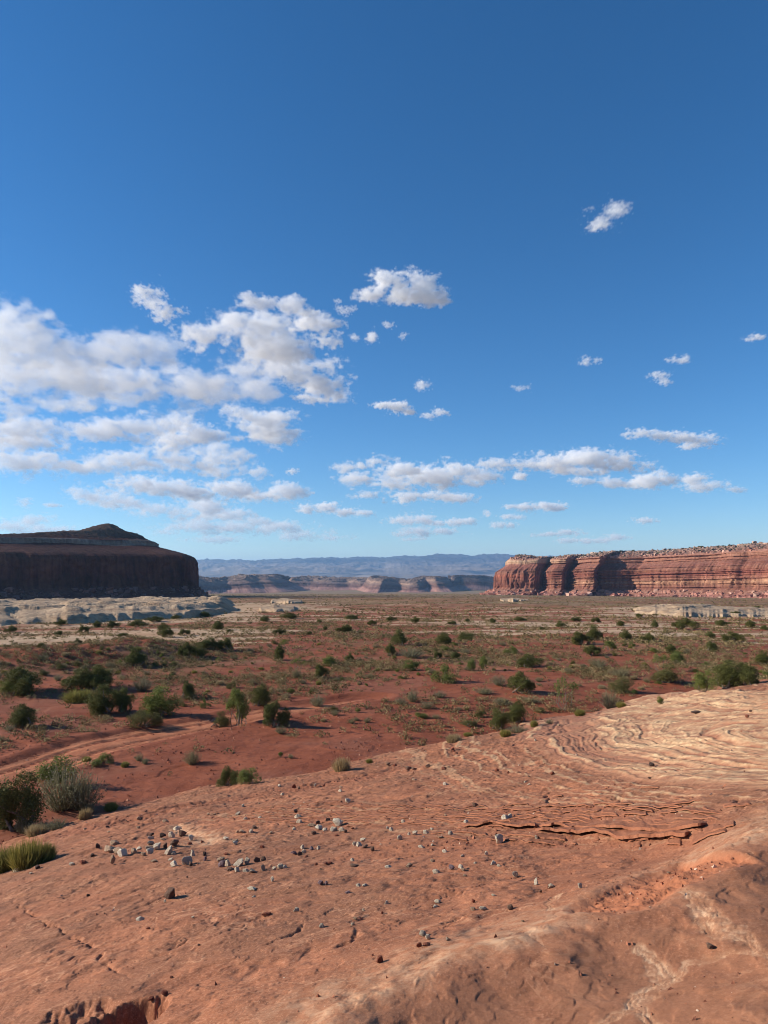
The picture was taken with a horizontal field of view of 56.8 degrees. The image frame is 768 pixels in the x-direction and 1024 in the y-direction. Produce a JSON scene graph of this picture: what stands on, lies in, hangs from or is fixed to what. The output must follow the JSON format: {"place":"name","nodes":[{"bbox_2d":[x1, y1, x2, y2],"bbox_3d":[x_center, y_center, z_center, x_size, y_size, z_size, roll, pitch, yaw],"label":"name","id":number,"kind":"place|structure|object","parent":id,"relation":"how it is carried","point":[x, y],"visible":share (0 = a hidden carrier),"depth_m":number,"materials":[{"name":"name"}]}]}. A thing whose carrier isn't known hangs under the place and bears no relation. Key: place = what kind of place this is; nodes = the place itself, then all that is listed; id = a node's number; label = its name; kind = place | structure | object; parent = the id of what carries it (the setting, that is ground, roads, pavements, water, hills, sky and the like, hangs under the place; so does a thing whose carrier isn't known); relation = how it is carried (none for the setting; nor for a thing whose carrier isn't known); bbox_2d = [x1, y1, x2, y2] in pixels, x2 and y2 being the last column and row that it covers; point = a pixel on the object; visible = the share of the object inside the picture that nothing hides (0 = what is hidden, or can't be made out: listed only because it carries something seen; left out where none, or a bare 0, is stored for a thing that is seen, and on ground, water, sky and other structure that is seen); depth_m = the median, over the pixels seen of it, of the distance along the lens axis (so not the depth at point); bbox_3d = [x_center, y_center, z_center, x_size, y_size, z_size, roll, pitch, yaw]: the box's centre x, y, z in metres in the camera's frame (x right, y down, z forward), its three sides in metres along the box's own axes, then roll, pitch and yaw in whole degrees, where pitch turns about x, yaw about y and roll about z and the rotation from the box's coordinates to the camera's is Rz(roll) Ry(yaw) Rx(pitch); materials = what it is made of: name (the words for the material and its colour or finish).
{"place":"outdoors","nodes":[
{"label":"outdoors","id":0,"kind":"place"},
{"bbox_2d":[0,700,361,786],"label":"dirt track","id":1,"kind":"structure","parent":0,"point":[78,753],"depth_m":39.62,"materials":[{"name":"brown soil"}]},
{"bbox_2d":[197,553,552,578],"bbox_3d":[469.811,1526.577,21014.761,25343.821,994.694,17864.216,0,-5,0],"label":"mountains","id":2,"kind":"structure","parent":0,"point":[411,567],"depth_m":19509.40,"materials":[{"name":"blue stone"}]},
{"bbox_2d":[0,679,767,1023],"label":"slickrock ground","id":3,"kind":"structure","parent":0,"point":[246,955],"depth_m":7.28,"materials":[{"name":"brown stone"}]},
{"bbox_2d":[0,845,21,873],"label":"grass tuft","id":4,"kind":"object","parent":3,"relation":"on","point":[3,867],"visible":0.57,"depth_m":15.61,"materials":[{"name":"green plant"}]},
{"bbox_2d":[4,836,48,871],"bbox_3d":[-7.748,7.401,15.386,0.950,0.621,1.169,2,-5,-25],"label":"grass tuft","id":5,"kind":"object","parent":3,"relation":"on","point":[23,857],"visible":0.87,"depth_m":15.23,"materials":[{"name":"green plant"}]},
{"bbox_2d":[21,822,47,836],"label":"dry grass tuft","id":6,"kind":"object","parent":3,"relation":"on","point":[35,830],"visible":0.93,"depth_m":23.95,"materials":[{"name":"plant"}]},
{"bbox_2d":[36,841,58,862],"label":"grass tuft","id":7,"kind":"object","parent":3,"relation":"on","point":[50,851],"visible":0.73,"depth_m":15.50,"materials":[{"name":"green plant"}]},
{"bbox_2d":[41,817,68,830],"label":"sagebrush","id":8,"kind":"object","parent":3,"relation":"on","point":[55,825],"visible":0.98,"depth_m":24.18,"materials":[{"name":"grey plant"}]},
{"bbox_2d":[77,806,93,819],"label":"dry grass tuft","id":9,"kind":"object","parent":3,"relation":"on","point":[84,814],"visible":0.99,"depth_m":26.21,"materials":[{"name":"plant"}]},
{"bbox_2d":[164,887,174,898],"bbox_3d":[-2.760,4.929,9.178,0.138,0.155,0.101,-3,-6,27],"label":"stone","id":10,"kind":"object","parent":3,"relation":"on","point":[169,893],"visible":1,"depth_m":9.15,"materials":[{"name":"stone"}]},
{"bbox_2d":[235,765,261,784],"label":"leafy shrub","id":11,"kind":"object","parent":3,"relation":"on","point":[247,776],"visible":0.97,"depth_m":27.93,"materials":[{"name":"green plant"}]},
{"bbox_2d":[331,757,353,771],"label":"dry grass tuft","id":12,"kind":"object","parent":3,"relation":"on","point":[339,765],"visible":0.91,"depth_m":27.90,"materials":[{"name":"plant"}]},
{"bbox_2d":[4,682,764,1021],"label":"rock chips","id":13,"kind":"object","parent":3,"relation":"on","point":[482,850],"visible":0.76,"depth_m":7.99,"materials":[{"name":"brown stone"}]},
{"bbox_2d":[444,732,463,742],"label":"dry grass tuft","id":14,"kind":"object","parent":3,"relation":"on","point":[451,738],"visible":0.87,"depth_m":34.89,"materials":[{"name":"plant"}]},
{"bbox_2d":[218,785,750,846],"bbox_3d":[-0.347,6.055,14.676,3.945,4.676,17.732,4,-6,-37],"label":"rock ledge","id":15,"kind":"object","parent":3,"relation":"on","point":[676,826],"visible":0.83,"depth_m":9.74,"materials":[{"name":"brown stone"}]},
{"bbox_2d":[507,723,526,732],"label":"sagebrush","id":16,"kind":"object","parent":3,"relation":"on","point":[513,729],"visible":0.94,"depth_m":35.13,"materials":[{"name":"grey plant"}]},
{"bbox_2d":[598,687,622,708],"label":"sagebrush","id":17,"kind":"object","parent":3,"relation":"on","point":[607,702],"visible":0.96,"depth_m":48.07,"materials":[{"name":"grey plant"}]},
{"bbox_2d":[691,668,717,691],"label":"leafy shrub","id":18,"kind":"object","parent":3,"relation":"on","point":[703,681],"visible":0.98,"depth_m":33.08,"materials":[{"name":"green plant"}]},
{"bbox_2d":[711,659,742,688],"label":"juniper bush","id":19,"kind":"object","parent":3,"relation":"on","point":[726,676],"visible":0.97,"depth_m":34.09,"materials":[{"name":"green plant"}]},
{"bbox_2d":[731,661,760,685],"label":"juniper bush","id":20,"kind":"object","parent":3,"relation":"on","point":[747,675],"visible":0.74,"depth_m":33.69,"materials":[{"name":"green plant"}]},
{"bbox_2d":[0,590,767,844],"bbox_3d":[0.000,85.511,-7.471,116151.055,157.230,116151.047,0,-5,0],"label":"ground","id":21,"kind":"structure","parent":0,"point":[150,785],"depth_m":57.40,"materials":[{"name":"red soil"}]},
{"bbox_2d":[0,680,17,693],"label":"leafy shrub","id":22,"kind":"object","parent":21,"relation":"on","point":[8,688],"visible":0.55,"depth_m":54.45,"materials":[{"name":"green plant"}]},
{"bbox_2d":[6,703,37,727],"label":"juniper bush","id":23,"kind":"object","parent":21,"relation":"on","point":[24,715],"visible":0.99,"depth_m":42.69,"materials":[{"name":"green plant"}]},
{"bbox_2d":[14,816,30,832],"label":"sagebrush","id":24,"kind":"object","parent":21,"relation":"on","point":[19,828],"visible":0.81,"depth_m":24.91,"materials":[{"name":"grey plant"}]},
{"bbox_2d":[4,666,43,697],"bbox_3d":[-28.131,13.235,55.111,2.779,2.666,4.782,2,-5,-17],"label":"juniper bush","id":25,"kind":"object","parent":21,"relation":"on","point":[23,679],"visible":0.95,"depth_m":54.44,"materials":[{"name":"green plant"}]},
{"bbox_2d":[0,767,55,831],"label":"juniper bush","id":26,"kind":"object","parent":21,"relation":"on","point":[25,797],"visible":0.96,"depth_m":25.26,"materials":[{"name":"green plant"}]},
{"bbox_2d":[32,750,79,787],"bbox_3d":[-14.204,11.276,30.693,1.939,1.838,1.820,0,-5,5],"label":"leafy shrub","id":27,"kind":"object","parent":21,"relation":"on","point":[44,771],"visible":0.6,"depth_m":30.61,"materials":[{"name":"green plant"}]},
{"bbox_2d":[37,759,98,811],"bbox_3d":[-12.546,10.669,27.794,2.576,1.980,2.462,3,-6,-29],"label":"sagebrush","id":28,"kind":"object","parent":21,"relation":"on","point":[54,796],"visible":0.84,"depth_m":27.48,"materials":[{"name":"grey plant"}]},
{"bbox_2d":[60,689,92,703],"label":"grass tuft","id":29,"kind":"object","parent":21,"relation":"on","point":[75,697],"visible":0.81,"depth_m":51.55,"materials":[{"name":"green plant"}]},
{"bbox_2d":[57,666,100,691],"bbox_3d":[-24.292,13.511,56.712,3.064,2.306,3.002,-2,-5,24],"label":"juniper bush","id":30,"kind":"object","parent":21,"relation":"on","point":[75,680],"visible":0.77,"depth_m":56.35,"materials":[{"name":"green plant"}]},
{"bbox_2d":[59,768,106,810],"bbox_3d":[-11.688,10.802,27.680,1.888,1.660,1.739,0,-5,5],"label":"sagebrush","id":31,"kind":"object","parent":21,"relation":"on","point":[77,804],"visible":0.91,"depth_m":27.60,"materials":[{"name":"grey plant"}]},
{"bbox_2d":[81,664,114,690],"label":"juniper bush","id":32,"kind":"object","parent":21,"relation":"on","point":[102,674],"visible":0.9,"depth_m":56.78,"materials":[{"name":"green plant"}]},
{"bbox_2d":[82,681,119,715],"bbox_3d":[-18.768,12.592,47.519,2.690,2.536,2.317,4,-6,-37],"label":"juniper bush","id":33,"kind":"object","parent":21,"relation":"on","point":[98,705],"visible":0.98,"depth_m":47.04,"materials":[{"name":"green plant"}]},
{"bbox_2d":[90,752,114,766],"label":"leafy shrub","id":34,"kind":"object","parent":21,"relation":"on","point":[102,757],"visible":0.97,"depth_m":34.53,"materials":[{"name":"green plant"}]},
{"bbox_2d":[0,523,207,599],"bbox_3d":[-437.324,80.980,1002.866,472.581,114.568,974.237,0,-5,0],"label":"mesa","id":35,"kind":"structure","parent":21,"relation":"on","point":[64,562],"depth_m":809.62,"materials":[{"name":"stone"}]},
{"bbox_2d":[0,586,210,599],"bbox_3d":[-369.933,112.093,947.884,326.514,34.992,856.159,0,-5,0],"label":"scree","id":36,"kind":"structure","parent":21,"relation":"on","point":[110,591],"depth_m":786.21,"materials":[{"name":"brown stone"}]},
{"bbox_2d":[104,801,119,811],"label":"grass tuft","id":37,"kind":"object","parent":21,"relation":"on","point":[112,806],"visible":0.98,"depth_m":27.54,"materials":[{"name":"green plant"}]},
{"bbox_2d":[0,596,236,625],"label":"rock outcrop","id":38,"kind":"object","parent":21,"relation":"on","point":[69,610],"visible":0.88,"depth_m":193.02,"materials":[{"name":"beige stone"}]},
{"bbox_2d":[111,685,135,711],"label":"juniper bush","id":39,"kind":"object","parent":21,"relation":"on","point":[124,702],"visible":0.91,"depth_m":47.93,"materials":[{"name":"green plant"}]},
{"bbox_2d":[123,646,147,665],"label":"juniper bush","id":40,"kind":"object","parent":21,"relation":"on","point":[133,657],"visible":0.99,"depth_m":70.53,"materials":[{"name":"green plant"}]},
{"bbox_2d":[126,619,149,626],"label":"juniper bush","id":41,"kind":"object","parent":21,"relation":"on","point":[138,622],"visible":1,"depth_m":147.71,"materials":[{"name":"green plant"}]},
{"bbox_2d":[131,674,154,691],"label":"sagebrush","id":42,"kind":"object","parent":21,"relation":"on","point":[143,686],"visible":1,"depth_m":56.81,"materials":[{"name":"grey plant"}]},
{"bbox_2d":[126,708,164,727],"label":"olive shrub","id":43,"kind":"object","parent":21,"relation":"on","point":[156,720],"visible":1,"depth_m":43.16,"materials":[{"name":"green plant"}]},
{"bbox_2d":[138,696,161,717],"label":"leafy shrub","id":44,"kind":"object","parent":21,"relation":"on","point":[151,710],"visible":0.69,"depth_m":46.59,"materials":[{"name":"green plant"}]},
{"bbox_2d":[139,684,184,716],"bbox_3d":[-14.792,12.518,46.834,2.999,2.694,2.473,3,-6,-30],"label":"leafy shrub","id":45,"kind":"object","parent":21,"relation":"on","point":[164,705],"visible":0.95,"depth_m":46.62,"materials":[{"name":"green plant"}]},
{"bbox_2d":[156,627,174,636],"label":"juniper bush","id":46,"kind":"object","parent":21,"relation":"on","point":[166,632],"visible":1,"depth_m":108.32,"materials":[{"name":"green plant"}]},
{"bbox_2d":[177,642,196,657],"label":"juniper bush","id":47,"kind":"object","parent":21,"relation":"on","point":[188,650],"visible":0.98,"depth_m":77.77,"materials":[{"name":"green plant"}]},
{"bbox_2d":[181,680,195,699],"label":"juniper bush","id":48,"kind":"object","parent":21,"relation":"on","point":[189,688],"visible":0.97,"depth_m":53.19,"materials":[{"name":"green plant"}]},
{"bbox_2d":[181,750,202,764],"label":"sagebrush","id":49,"kind":"object","parent":21,"relation":"on","point":[193,758],"visible":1,"depth_m":34.35,"materials":[{"name":"grey plant"}]},
{"bbox_2d":[191,645,208,657],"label":"juniper bush","id":50,"kind":"object","parent":21,"relation":"on","point":[201,650],"visible":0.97,"depth_m":79.01,"materials":[{"name":"green plant"}]},
{"bbox_2d":[195,637,218,649],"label":"juniper bush","id":51,"kind":"object","parent":21,"relation":"on","point":[210,642],"visible":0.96,"depth_m":84.65,"materials":[{"name":"green plant"}]},
{"bbox_2d":[211,711,231,727],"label":"olive shrub","id":52,"kind":"object","parent":21,"relation":"on","point":[223,722],"visible":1,"depth_m":44.23,"materials":[{"name":"green plant"}]},
{"bbox_2d":[216,637,234,650],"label":"juniper bush","id":53,"kind":"object","parent":21,"relation":"on","point":[224,643],"visible":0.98,"depth_m":85.13,"materials":[{"name":"green plant"}]},
{"bbox_2d":[215,765,238,786],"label":"juniper bush","id":54,"kind":"object","parent":21,"relation":"on","point":[229,775],"visible":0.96,"depth_m":29.52,"materials":[{"name":"green plant"}]},
{"bbox_2d":[225,684,250,725],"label":"leafy shrub","id":55,"kind":"object","parent":21,"relation":"on","point":[240,702],"visible":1,"depth_m":44.36,"materials":[{"name":"green plant"}]},
{"bbox_2d":[199,574,309,593],"bbox_3d":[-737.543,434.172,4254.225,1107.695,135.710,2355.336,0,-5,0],"label":"mesa","id":56,"kind":"structure","parent":21,"relation":"on","point":[259,583],"depth_m":3862.57,"materials":[{"name":"stone"}]},
{"bbox_2d":[249,683,272,705],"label":"juniper bush","id":57,"kind":"object","parent":21,"relation":"on","point":[261,694],"visible":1,"depth_m":50.05,"materials":[{"name":"green plant"}]},
{"bbox_2d":[261,699,290,727],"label":"juniper bush","id":58,"kind":"object","parent":21,"relation":"on","point":[270,712],"visible":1,"depth_m":42.87,"materials":[{"name":"green plant"}]},
{"bbox_2d":[259,604,294,611],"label":"rock outcrop","id":59,"kind":"object","parent":21,"relation":"on","point":[273,608],"visible":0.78,"depth_m":253.07,"materials":[{"name":"beige stone"}]},
{"bbox_2d":[273,644,284,659],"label":"juniper bush","id":60,"kind":"object","parent":21,"relation":"on","point":[279,653],"visible":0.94,"depth_m":77.33,"materials":[{"name":"green plant"}]},
{"bbox_2d":[271,598,301,603],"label":"rock outcrop","id":61,"kind":"object","parent":21,"relation":"on","point":[287,601],"visible":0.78,"depth_m":424.25,"materials":[{"name":"beige stone"}]},
{"bbox_2d":[279,612,298,618],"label":"juniper bush","id":62,"kind":"object","parent":21,"relation":"on","point":[289,615],"visible":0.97,"depth_m":180.37,"materials":[{"name":"green plant"}]},
{"bbox_2d":[309,693,324,706],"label":"sagebrush","id":63,"kind":"object","parent":21,"relation":"on","point":[317,702],"visible":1,"depth_m":50.68,"materials":[{"name":"grey plant"}]},
{"bbox_2d":[315,664,329,676],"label":"juniper bush","id":64,"kind":"object","parent":21,"relation":"on","point":[320,671],"visible":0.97,"depth_m":63.68,"materials":[{"name":"green plant"}]},
{"bbox_2d":[322,655,336,666],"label":"leafy shrub","id":65,"kind":"object","parent":21,"relation":"on","point":[327,661],"visible":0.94,"depth_m":72.07,"materials":[{"name":"green plant"}]},
{"bbox_2d":[289,575,386,589],"bbox_3d":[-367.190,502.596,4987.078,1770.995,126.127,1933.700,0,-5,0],"label":"mesa","id":66,"kind":"structure","parent":21,"relation":"on","point":[314,582],"depth_m":4627.19,"materials":[{"name":"stone"}]},
{"bbox_2d":[334,625,352,631],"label":"juniper bush","id":67,"kind":"object","parent":21,"relation":"on","point":[347,628],"visible":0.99,"depth_m":115.90,"materials":[{"name":"green plant"}]},
{"bbox_2d":[0,593,767,775],"bbox_3d":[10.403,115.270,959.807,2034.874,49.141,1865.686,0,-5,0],"label":"distant scrub","id":68,"kind":"object","parent":21,"relation":"on","point":[603,670],"visible":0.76,"depth_m":80.39,"materials":[{"name":"green plant"}]},
{"bbox_2d":[390,628,406,645],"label":"juniper bush","id":69,"kind":"object","parent":21,"relation":"on","point":[398,638],"visible":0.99,"depth_m":90.78,"materials":[{"name":"green plant"}]},
{"bbox_2d":[357,575,461,592],"bbox_3d":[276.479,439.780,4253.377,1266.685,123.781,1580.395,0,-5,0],"label":"mesa","id":70,"kind":"structure","parent":21,"relation":"on","point":[378,584],"depth_m":4049.91,"materials":[{"name":"stone"}]},
{"bbox_2d":[394,646,425,657],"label":"sagebrush","id":71,"kind":"object","parent":21,"relation":"on","point":[410,653],"visible":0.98,"depth_m":79.76,"materials":[{"name":"grey plant"}]},
{"bbox_2d":[404,658,419,670],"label":"leafy shrub","id":72,"kind":"object","parent":21,"relation":"on","point":[412,665],"visible":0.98,"depth_m":68.13,"materials":[{"name":"green plant"}]},
{"bbox_2d":[430,664,455,682],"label":"leafy shrub","id":73,"kind":"object","parent":21,"relation":"on","point":[443,676],"visible":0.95,"depth_m":60.09,"materials":[{"name":"green plant"}]},
{"bbox_2d":[435,632,451,644],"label":"juniper bush","id":74,"kind":"object","parent":21,"relation":"on","point":[443,637],"visible":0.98,"depth_m":91.99,"materials":[{"name":"green plant"}]},
{"bbox_2d":[457,632,475,640],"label":"juniper bush","id":75,"kind":"object","parent":21,"relation":"on","point":[468,637],"visible":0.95,"depth_m":98.38,"materials":[{"name":"green plant"}]},
{"bbox_2d":[448,575,493,589],"bbox_3d":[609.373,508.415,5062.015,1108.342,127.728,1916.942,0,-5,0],"label":"mesa","id":76,"kind":"structure","parent":21,"relation":"on","point":[474,582],"depth_m":4710.52,"materials":[{"name":"stone"}]},
{"bbox_2d":[490,674,505,685],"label":"sagebrush","id":77,"kind":"object","parent":21,"relation":"on","point":[497,681],"visible":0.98,"depth_m":58.24,"materials":[{"name":"grey plant"}]},
{"bbox_2d":[490,707,510,729],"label":"juniper bush","id":78,"kind":"object","parent":21,"relation":"on","point":[499,718],"visible":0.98,"depth_m":42.50,"materials":[{"name":"green plant"}]},
{"bbox_2d":[507,699,525,722],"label":"juniper bush","id":79,"kind":"object","parent":21,"relation":"on","point":[516,714],"visible":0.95,"depth_m":44.05,"materials":[{"name":"green plant"}]},
{"bbox_2d":[506,670,535,693],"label":"juniper bush","id":80,"kind":"object","parent":21,"relation":"on","point":[516,681],"visible":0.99,"depth_m":54.37,"materials":[{"name":"green plant"}]},
{"bbox_2d":[514,653,544,666],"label":"juniper bush","id":81,"kind":"object","parent":21,"relation":"on","point":[524,660],"visible":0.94,"depth_m":70.52,"materials":[{"name":"green plant"}]},
{"bbox_2d":[554,676,578,709],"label":"bare branched shrub","id":82,"kind":"object","parent":21,"relation":"on","point":[572,686],"visible":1,"depth_m":48.28,"materials":[{"name":"green plant"}]},
{"bbox_2d":[570,631,594,644],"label":"juniper bush","id":83,"kind":"object","parent":21,"relation":"on","point":[580,638],"visible":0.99,"depth_m":93.29,"materials":[{"name":"green plant"}]},
{"bbox_2d":[581,645,601,655],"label":"juniper bush","id":84,"kind":"object","parent":21,"relation":"on","point":[593,649],"visible":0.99,"depth_m":81.08,"materials":[{"name":"green plant"}]},
{"bbox_2d":[585,624,603,639],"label":"juniper bush","id":85,"kind":"object","parent":21,"relation":"on","point":[594,633],"visible":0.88,"depth_m":101.80,"materials":[{"name":"green plant"}]},
{"bbox_2d":[604,674,634,694],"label":"olive shrub","id":86,"kind":"object","parent":21,"relation":"on","point":[622,686],"visible":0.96,"depth_m":55.17,"materials":[{"name":"green plant"}]},
{"bbox_2d":[607,667,631,676],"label":"sagebrush","id":87,"kind":"object","parent":21,"relation":"on","point":[621,671],"visible":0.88,"depth_m":63.06,"materials":[{"name":"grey plant"}]},
{"bbox_2d":[480,588,767,597],"bbox_3d":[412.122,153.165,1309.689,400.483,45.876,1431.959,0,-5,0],"label":"scree","id":88,"kind":"structure","parent":21,"relation":"on","point":[622,593],"depth_m":1381.95,"materials":[{"name":"brown stone"}]},
{"bbox_2d":[485,542,767,598],"bbox_3d":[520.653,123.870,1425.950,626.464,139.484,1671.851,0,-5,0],"label":"mesa","id":89,"kind":"structure","parent":21,"relation":"on","point":[733,570],"depth_m":1396.10,"materials":[{"name":"stone"}]},
{"bbox_2d":[508,541,767,559],"bbox_3d":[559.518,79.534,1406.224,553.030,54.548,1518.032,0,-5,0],"label":"mesa top","id":90,"kind":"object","parent":89,"relation":"on","point":[660,553],"visible":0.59,"depth_m":1442.68,"materials":[{"name":"brown stone"}]},
{"bbox_2d":[517,541,763,558],"bbox_3d":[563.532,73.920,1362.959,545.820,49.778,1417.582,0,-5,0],"label":"mesa top scrub","id":91,"kind":"object","parent":89,"relation":"on","point":[656,551],"visible":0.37,"depth_m":1442.41,"materials":[{"name":"green plant"}]},
{"bbox_2d":[652,653,669,670],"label":"bare branched shrub","id":92,"kind":"object","parent":21,"relation":"on","point":[664,657],"visible":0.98,"depth_m":66.05,"materials":[{"name":"green plant"}]},
{"bbox_2d":[648,661,681,682],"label":"olive shrub","id":93,"kind":"object","parent":21,"relation":"on","point":[665,675],"visible":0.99,"depth_m":59.80,"materials":[{"name":"green plant"}]},
{"bbox_2d":[668,649,686,663],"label":"leafy shrub","id":94,"kind":"object","parent":21,"relation":"on","point":[677,656],"visible":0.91,"depth_m":72.60,"materials":[{"name":"green plant"}]},
{"bbox_2d":[671,617,699,629],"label":"juniper bush","id":95,"kind":"object","parent":21,"relation":"on","point":[679,624],"visible":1,"depth_m":133.49,"materials":[{"name":"green plant"}]},
{"bbox_2d":[633,604,767,616],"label":"rock outcrop","id":96,"kind":"object","parent":21,"relation":"on","point":[694,610],"visible":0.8,"depth_m":228.44,"materials":[{"name":"beige stone"}]},
{"bbox_2d":[706,640,718,651],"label":"juniper bush","id":97,"kind":"object","parent":21,"relation":"on","point":[713,646],"visible":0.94,"depth_m":82.94,"materials":[{"name":"green plant"}]},
{"bbox_2d":[721,631,745,641],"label":"juniper bush","id":98,"kind":"object","parent":21,"relation":"on","point":[736,636],"visible":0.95,"depth_m":99.23,"materials":[{"name":"green plant"}]},
{"bbox_2d":[754,649,767,664],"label":"juniper bush","id":99,"kind":"object","parent":21,"relation":"on","point":[762,657],"visible":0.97,"depth_m":72.28,"materials":[{"name":"green plant"}]},
{"bbox_2d":[0,0,767,560],"label":"sky","id":100,"kind":"structure","parent":0,"point":[284,279],"materials":[{"name":"blue"}]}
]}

